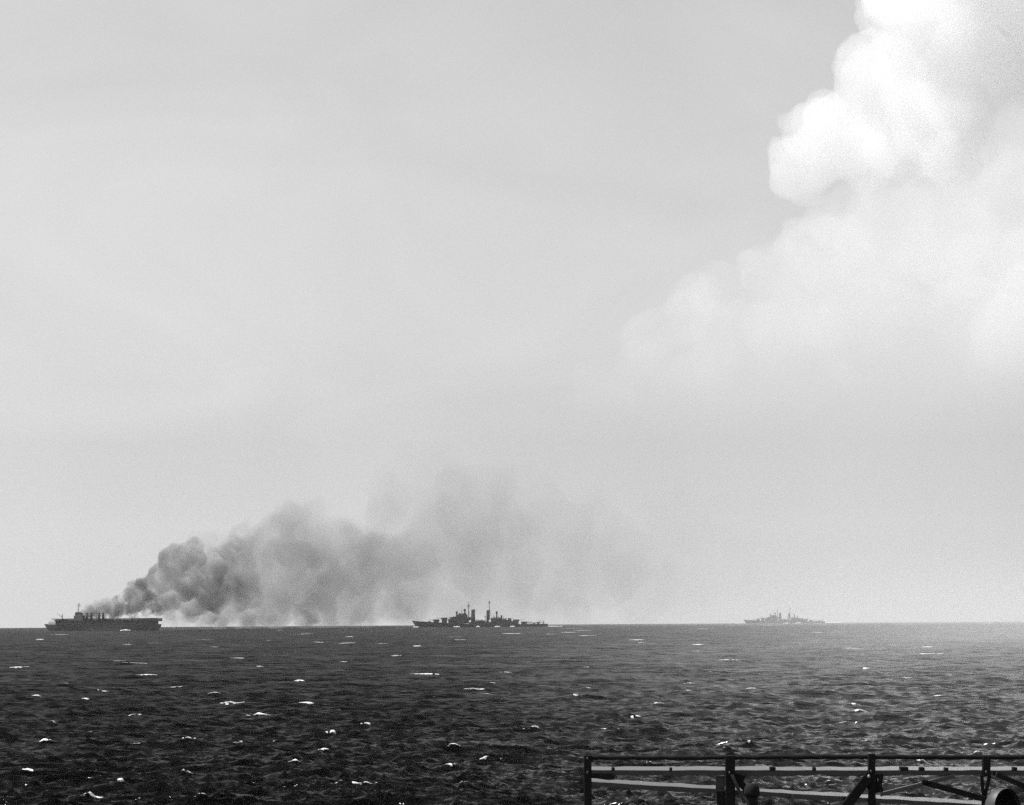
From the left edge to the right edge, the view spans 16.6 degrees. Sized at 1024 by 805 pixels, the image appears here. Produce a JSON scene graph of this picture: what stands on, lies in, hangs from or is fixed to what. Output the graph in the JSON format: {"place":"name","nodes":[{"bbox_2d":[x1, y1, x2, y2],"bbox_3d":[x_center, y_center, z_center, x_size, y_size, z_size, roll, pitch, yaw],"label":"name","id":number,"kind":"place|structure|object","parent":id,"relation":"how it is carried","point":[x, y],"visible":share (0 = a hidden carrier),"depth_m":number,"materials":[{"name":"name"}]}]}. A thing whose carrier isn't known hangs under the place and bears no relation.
{"place":"outdoors","nodes":[
{"label":"outdoors","id":0,"kind":"place"},
{"bbox_2d":[0,622,1023,804],"bbox_3d":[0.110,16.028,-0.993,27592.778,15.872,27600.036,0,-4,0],"label":"sea","id":1,"kind":"structure","parent":0,"point":[334,715],"depth_m":349.78,"materials":[{"name":"black liquid"}]},
{"bbox_2d":[44,603,161,630],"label":"aircraft carrier","id":2,"kind":"object","parent":1,"relation":"on","point":[79,622],"visible":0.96,"depth_m":3934.48,"materials":[{"name":"paint"}]},
{"bbox_2d":[412,600,547,626],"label":"cruiser","id":3,"kind":"object","parent":1,"relation":"on","point":[460,620],"visible":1,"depth_m":4812.22,"materials":[{"name":"grey paint"}]},
{"bbox_2d":[744,608,824,623],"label":"cruiser","id":4,"kind":"object","parent":1,"relation":"on","point":[772,618],"visible":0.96,"depth_m":8020.07,"materials":[{"name":"metal"}]},
{"bbox_2d":[0,0,1023,627],"label":"sky","id":5,"kind":"structure","parent":0,"point":[312,312],"materials":[{"name":"grey"}]},
{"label":"ship deck","id":6,"kind":"structure","parent":0,"visible":0},
{"bbox_2d":[744,783,759,804],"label":"mushroom ventilator","id":7,"kind":"object","parent":6,"relation":"on","point":[751,792],"visible":1,"depth_m":29.01,"materials":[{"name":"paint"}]},
{"bbox_2d":[584,753,1023,804],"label":"railing","id":8,"kind":"object","parent":6,"relation":"on","point":[728,786],"visible":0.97,"depth_m":29.86,"materials":[{"name":"metal"}]},
{"bbox_2d":[985,788,1019,804],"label":"ventilator cowl","id":9,"kind":"object","parent":6,"relation":"on","point":[1003,796],"visible":1,"depth_m":28.92,"materials":[{"name":"grey paint"}]}
]}

